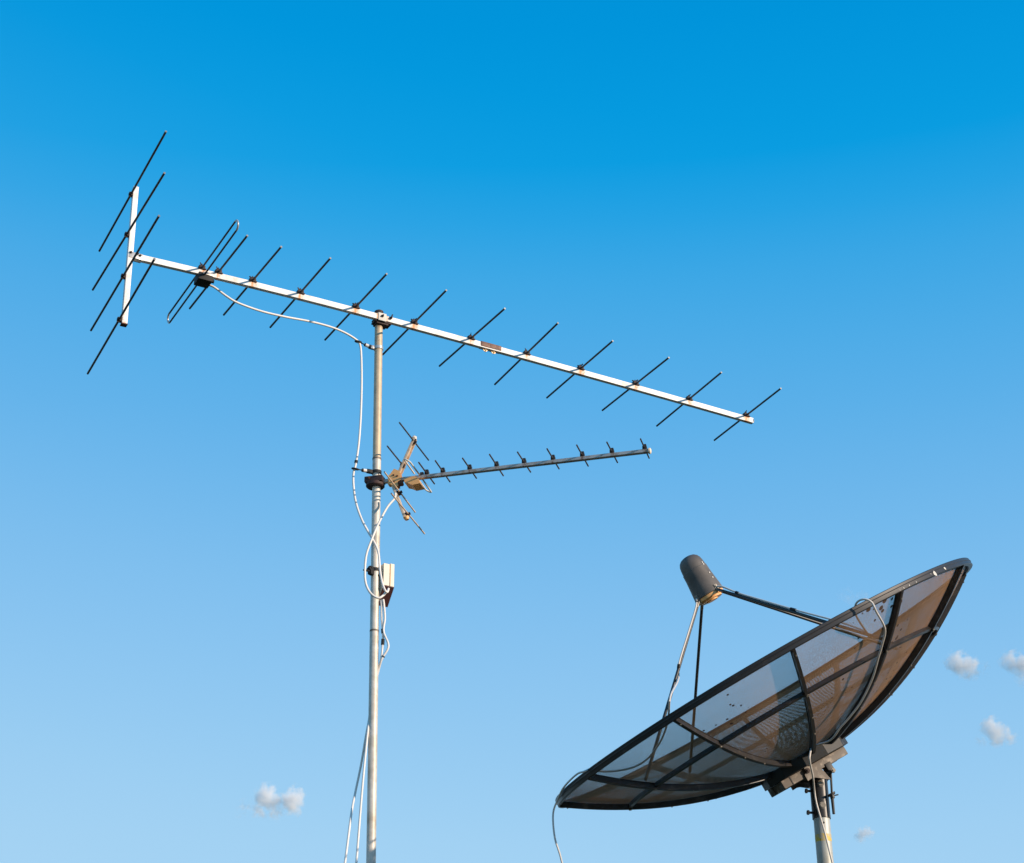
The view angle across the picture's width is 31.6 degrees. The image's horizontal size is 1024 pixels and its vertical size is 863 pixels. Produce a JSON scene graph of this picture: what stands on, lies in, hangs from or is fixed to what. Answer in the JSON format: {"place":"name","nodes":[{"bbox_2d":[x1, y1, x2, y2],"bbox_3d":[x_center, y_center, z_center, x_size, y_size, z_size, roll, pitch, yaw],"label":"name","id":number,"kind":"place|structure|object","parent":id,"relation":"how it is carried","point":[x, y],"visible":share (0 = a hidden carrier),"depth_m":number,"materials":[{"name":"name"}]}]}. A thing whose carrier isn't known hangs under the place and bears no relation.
{"place":"outdoors","nodes":[
{"label":"outdoors","id":0,"kind":"place"},
{"bbox_2d":[0,0,1023,862],"label":"sky","id":1,"kind":"structure","parent":0,"point":[821,202],"materials":[{"name":"blue"}]},
{"label":"ground","id":2,"kind":"structure","parent":0,"visible":0},
{"bbox_2d":[366,309,382,862],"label":"antenna mast","id":3,"kind":"object","parent":2,"relation":"on","point":[373,717],"visible":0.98,"depth_m":9.58,"materials":[{"name":"metal"}]},
{"bbox_2d":[344,600,384,862],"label":"coaxial cable","id":4,"kind":"object","parent":3,"relation":"attached to","point":[363,750],"visible":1,"depth_m":9.28,"materials":[{"name":"white plastic"}]},
{"bbox_2d":[351,467,381,473],"bbox_3d":[-0.801,0.216,9.987,0.174,0.026,0.054,13,-30,-24],"label":"cable standoff","id":5,"kind":"object","parent":3,"relation":"attached to","point":[369,471],"visible":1,"depth_m":9.98,"materials":[{"name":"silver plastic"}]},
{"bbox_2d":[355,340,382,350],"bbox_3d":[-0.818,-0.494,10.358,0.169,0.046,0.055,10,-29,-20],"label":"cable standoff","id":6,"kind":"object","parent":3,"relation":"attached to","point":[371,347],"visible":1,"depth_m":10.35,"materials":[{"name":"metal"}]},
{"bbox_2d":[363,566,378,575],"bbox_3d":[-0.752,0.745,9.708,0.054,0.050,0.128,-14,-30,24],"label":"cable standoff","id":7,"kind":"object","parent":3,"relation":"attached to","point":[370,570],"visible":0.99,"depth_m":9.69,"materials":[{"name":"black plastic"}]},
{"bbox_2d":[355,599,389,862],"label":"coaxial cable","id":8,"kind":"object","parent":3,"relation":"attached to","point":[366,744],"visible":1,"depth_m":9.24,"materials":[{"name":"white plastic"}]},
{"bbox_2d":[378,563,393,606],"bbox_3d":[-0.691,0.818,9.712,0.097,0.222,0.075,14,-31,-26],"label":"booster box","id":9,"kind":"object","parent":3,"relation":"attached to","point":[387,571],"visible":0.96,"depth_m":9.70,"materials":[{"name":"beige plastic"}]},
{"bbox_2d":[87,130,781,440],"bbox_3d":[-0.267,-0.537,10.620,4.130,0.879,1.276,13,-30,-24],"label":"yagi antenna","id":10,"kind":"object","parent":3,"relation":"attached to","point":[204,278],"visible":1,"depth_m":10.29,"materials":[{"name":"metal"}]},
{"bbox_2d":[210,284,389,592],"bbox_3d":[-1.178,0.049,9.834,1.090,1.679,0.147,10,-29,-20],"label":"coaxial cable","id":11,"kind":"object","parent":10,"relation":"hanging from","point":[360,418],"visible":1,"depth_m":10.03,"materials":[{"name":"white plastic"}]},
{"bbox_2d":[364,422,651,533],"bbox_3d":[-0.024,0.218,9.883,1.589,0.510,0.560,-4,-27,6],"label":"yagi antenna","id":12,"kind":"object","parent":3,"relation":"attached to","point":[395,480],"visible":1,"depth_m":9.87,"materials":[{"name":"metal"}]},
{"bbox_2d":[364,492,396,598],"bbox_3d":[-0.707,0.607,9.713,0.166,0.633,0.031,6,-28,-13],"label":"coaxial cable","id":13,"kind":"object","parent":12,"relation":"attached to","point":[369,545],"visible":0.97,"depth_m":9.68,"materials":[{"name":"white plastic"}]},
{"bbox_2d":[813,817,833,862],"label":"dish pole","id":14,"kind":"object","parent":2,"relation":"on","point":[822,853],"visible":0.98,"depth_m":9.11,"materials":[{"name":"grey metal"}]},
{"bbox_2d":[555,554,972,820],"bbox_3d":[1.311,1.320,9.441,2.190,1.379,2.454,-1,-27,0],"label":"satellite dish","id":15,"kind":"object","parent":14,"relation":"on","point":[791,765],"visible":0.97,"depth_m":8.83,"materials":[{"name":"paint"}]},
{"bbox_2d":[552,598,697,862],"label":"feed cable","id":16,"kind":"object","parent":15,"relation":"hanging from","point":[669,701],"visible":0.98,"depth_m":9.00,"materials":[{"name":"white plastic"}]},
{"bbox_2d":[716,585,885,862],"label":"feed cable","id":17,"kind":"object","parent":15,"relation":"hanging from","point":[876,664],"visible":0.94,"depth_m":8.97,"materials":[{"name":"white plastic"}]}
]}

